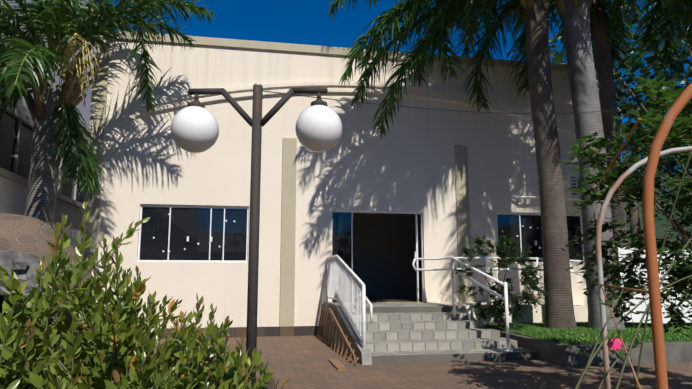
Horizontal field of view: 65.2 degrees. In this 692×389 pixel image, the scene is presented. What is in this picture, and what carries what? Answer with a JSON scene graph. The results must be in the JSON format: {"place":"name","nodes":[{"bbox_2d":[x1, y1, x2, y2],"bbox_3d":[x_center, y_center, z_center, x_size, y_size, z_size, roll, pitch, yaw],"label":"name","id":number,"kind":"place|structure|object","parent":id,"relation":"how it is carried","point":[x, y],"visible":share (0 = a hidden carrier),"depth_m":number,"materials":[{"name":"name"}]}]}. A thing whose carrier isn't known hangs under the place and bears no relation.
{"place":"outdoors","nodes":[
{"label":"outdoors","id":0,"kind":"place"},
{"bbox_2d":[0,296,24,345],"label":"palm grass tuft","id":1,"kind":"object","parent":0,"point":[4,313],"depth_m":6.25,"materials":[{"name":"green plant"}]},
{"bbox_2d":[333,213,421,302],"bbox_3d":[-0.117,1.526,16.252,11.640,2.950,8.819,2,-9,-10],"label":"doorway","id":2,"kind":"structure","parent":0,"point":[384,247],"depth_m":15.33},
{"bbox_2d":[95,0,691,178],"label":"sky","id":3,"kind":"structure","parent":0,"point":[306,22],"materials":[{"name":"blue"}]},
{"bbox_2d":[154,335,691,388],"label":"plaza paving","id":4,"kind":"structure","parent":0,"point":[300,362],"depth_m":6.93,"materials":[{"name":"brick"}]},
{"bbox_2d":[0,213,101,372],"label":"stone grotto","id":5,"kind":"object","parent":4,"relation":"on","point":[23,241],"visible":0.19,"depth_m":5.92,"materials":[{"name":"brown stone"}]},
{"bbox_2d":[0,0,216,225],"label":"palm","id":6,"kind":"object","parent":4,"relation":"on","point":[54,113],"visible":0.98,"depth_m":8.88,"materials":[{"name":"green plant"}]},
{"bbox_2d":[256,378,275,388],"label":"shrub bed soil","id":7,"kind":"structure","parent":4,"relation":"on","point":[271,385],"depth_m":6.09,"materials":[{"name":"brown soil"}]},
{"bbox_2d":[0,202,288,388],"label":"shrub","id":8,"kind":"object","parent":7,"relation":"on","point":[115,349],"visible":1,"depth_m":3.23,"materials":[{"name":"green plant"}]},
{"bbox_2d":[171,84,341,388],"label":"street lamp","id":9,"kind":"object","parent":7,"relation":"on","point":[195,126],"visible":1,"depth_m":3.97,"materials":[{"name":"metal"}]},
{"bbox_2d":[263,91,646,113],"bbox_3d":[3.741,-1.617,8.686,12.445,2.978,0.008,8,-12,-44],"label":"overhead cable","id":10,"kind":"object","parent":9,"relation":"attached to","point":[435,109],"visible":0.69,"depth_m":5.65,"materials":[{"name":"grey plastic"}]},
{"bbox_2d":[317,304,358,370],"bbox_3d":[-0.287,2.270,9.053,0.350,0.650,3.950,2,-9,-10],"label":"timber formwork","id":11,"kind":"object","parent":4,"relation":"on","point":[337,364],"visible":1,"depth_m":8.90,"materials":[{"name":"brown wood"}]},
{"bbox_2d":[324,302,371,364],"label":"stair side wall","id":12,"kind":"structure","parent":4,"relation":"on","point":[355,340],"depth_m":8.70,"materials":[{"name":"concrete"}]},
{"bbox_2d":[336,302,536,363],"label":"entrance steps","id":13,"kind":"structure","parent":4,"relation":"on","point":[415,332],"depth_m":8.67,"materials":[{"name":"grey concrete"}]},
{"bbox_2d":[392,302,424,302],"bbox_3d":[0.723,2.300,11.480,1.960,0.004,0.100,2,-9,-10],"label":"tactile strip","id":14,"kind":"object","parent":13,"relation":"on","point":[408,302],"visible":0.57,"depth_m":11.58,"materials":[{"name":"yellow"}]},
{"bbox_2d":[326,255,584,350],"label":"handrails","id":15,"kind":"object","parent":4,"relation":"on","point":[332,289],"visible":0.83,"depth_m":9.29,"materials":[{"name":"white metal"}]},
{"bbox_2d":[433,302,587,337],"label":"ramp wall","id":16,"kind":"structure","parent":4,"relation":"on","point":[580,313],"depth_m":10.78,"materials":[{"name":"paint"}]},
{"bbox_2d":[485,327,691,366],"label":"lawn kerb","id":17,"kind":"structure","parent":4,"relation":"on","point":[571,356],"depth_m":7.61,"materials":[{"name":"concrete"}]},
{"bbox_2d":[558,69,691,337],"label":"tree","id":18,"kind":"object","parent":4,"relation":"on","point":[678,136],"visible":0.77,"depth_m":4.90,"materials":[{"name":"green plant"}]},
{"bbox_2d":[485,321,691,344],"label":"lawn","id":19,"kind":"structure","parent":0,"point":[563,338],"depth_m":8.87,"materials":[{"name":"green plant"}]},
{"bbox_2d":[327,0,632,328],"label":"palm","id":20,"kind":"object","parent":19,"relation":"on","point":[558,301],"visible":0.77,"depth_m":10.06,"materials":[{"name":"green"}]},
{"bbox_2d":[448,234,550,330],"bbox_3d":[2.750,1.563,9.683,1.691,1.732,1.738,2,-9,-10],"label":"bush by steps","id":21,"kind":"object","parent":19,"relation":"on","point":[532,282],"visible":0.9,"depth_m":9.46,"materials":[{"name":"green plant"}]},
{"bbox_2d":[428,0,691,329],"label":"palm","id":22,"kind":"object","parent":19,"relation":"on","point":[578,43],"visible":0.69,"depth_m":10.19,"materials":[{"name":"green"}]},
{"bbox_2d":[480,0,691,322],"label":"palm","id":23,"kind":"object","parent":19,"relation":"on","point":[605,71],"visible":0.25,"depth_m":11.44,"materials":[{"name":"green"}]},
{"bbox_2d":[602,0,690,77],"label":"palm","id":24,"kind":"object","parent":19,"relation":"on","point":[617,16],"visible":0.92,"depth_m":11.41,"materials":[{"name":"green"}]},
{"bbox_2d":[618,247,691,322],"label":"fence","id":25,"kind":"object","parent":19,"relation":"on","point":[636,300],"visible":0.25,"depth_m":9.76,"materials":[{"name":"plastic"}]},
{"bbox_2d":[575,150,691,388],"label":"rose canes","id":26,"kind":"object","parent":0,"point":[635,340],"visible":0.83,"depth_m":3.01,"materials":[{"name":"green plant"}]},
{"bbox_2d":[607,336,622,350],"bbox_3d":[1.581,0.879,3.176,0.108,0.088,0.014,2,-9,-10],"label":"rose bloom","id":27,"kind":"object","parent":26,"relation":"attached to","point":[614,343],"visible":0.92,"depth_m":3.17,"materials":[{"name":"pink plant"}]},
{"bbox_2d":[594,83,691,388],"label":"rose arch","id":28,"kind":"structure","parent":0,"point":[651,160],"depth_m":2.12,"materials":[{"name":"metal"}]},
{"bbox_2d":[625,169,691,248],"bbox_3d":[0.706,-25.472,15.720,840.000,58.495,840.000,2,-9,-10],"label":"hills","id":29,"kind":"structure","parent":0,"point":[659,231],"depth_m":113.90,"materials":[{"name":"green plant"}]},
{"label":"ground","id":30,"kind":"structure","parent":0,"visible":0},
{"bbox_2d":[0,0,101,248],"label":"neighbour building","id":31,"kind":"structure","parent":30,"relation":"on","point":[16,135],"depth_m":10.89,"materials":[{"name":"grey paint"}]},
{"bbox_2d":[95,39,600,334],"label":"building wall","id":32,"kind":"structure","parent":30,"relation":"on","point":[407,164],"depth_m":11.74,"materials":[{"name":"beige paint"}]},
{"bbox_2d":[151,326,322,338],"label":"building plinth","id":33,"kind":"structure","parent":32,"relation":"attached to","point":[281,331],"depth_m":11.06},
{"bbox_2d":[81,30,614,326],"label":"wall trim","id":34,"kind":"structure","parent":32,"relation":"attached to","point":[97,132],"depth_m":11.53,"materials":[{"name":"beige paint"}]},
{"bbox_2d":[135,82,575,134],"bbox_3d":[0.714,-1.998,12.170,10.300,1.025,0.085,2,-9,-10],"label":"building arc moulding","id":35,"kind":"object","parent":32,"relation":"attached to","point":[333,87],"visible":0.69,"depth_m":12.09,"materials":[{"name":"beige paint"}]},
{"bbox_2d":[137,204,584,302],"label":"window frames","id":36,"kind":"structure","parent":32,"relation":"in","point":[184,233],"depth_m":11.30,"materials":[{"name":"white metal"}]},
{"bbox_2d":[512,196,539,203],"bbox_3d":[4.168,0.130,12.425,0.728,0.180,0.210,2,-9,-10],"label":"wall light","id":37,"kind":"object","parent":32,"relation":"attached to","point":[518,198],"visible":1,"depth_m":12.38,"materials":[{"name":"white metal"}]},
{"bbox_2d":[563,173,580,201],"bbox_3d":[5.287,-0.023,12.537,0.967,0.885,0.437,2,-9,-10],"label":"ac unit","id":38,"kind":"object","parent":32,"relation":"attached to","point":[569,179],"visible":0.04,"depth_m":12.37,"materials":[{"name":"white metal"}]},
{"bbox_2d":[507,5,691,247],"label":"tree","id":39,"kind":"object","parent":30,"relation":"on","point":[635,221],"visible":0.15,"depth_m":26.46,"materials":[{"name":"green plant"}]},
{"bbox_2d":[549,0,691,234],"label":"tree","id":40,"kind":"object","parent":30,"relation":"on","point":[651,60],"visible":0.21,"depth_m":17.96,"materials":[{"name":"green plant"}]},
{"bbox_2d":[618,58,691,232],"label":"tree","id":41,"kind":"object","parent":30,"relation":"on","point":[619,68],"visible":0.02,"depth_m":38.38,"materials":[{"name":"green plant"}]}
]}

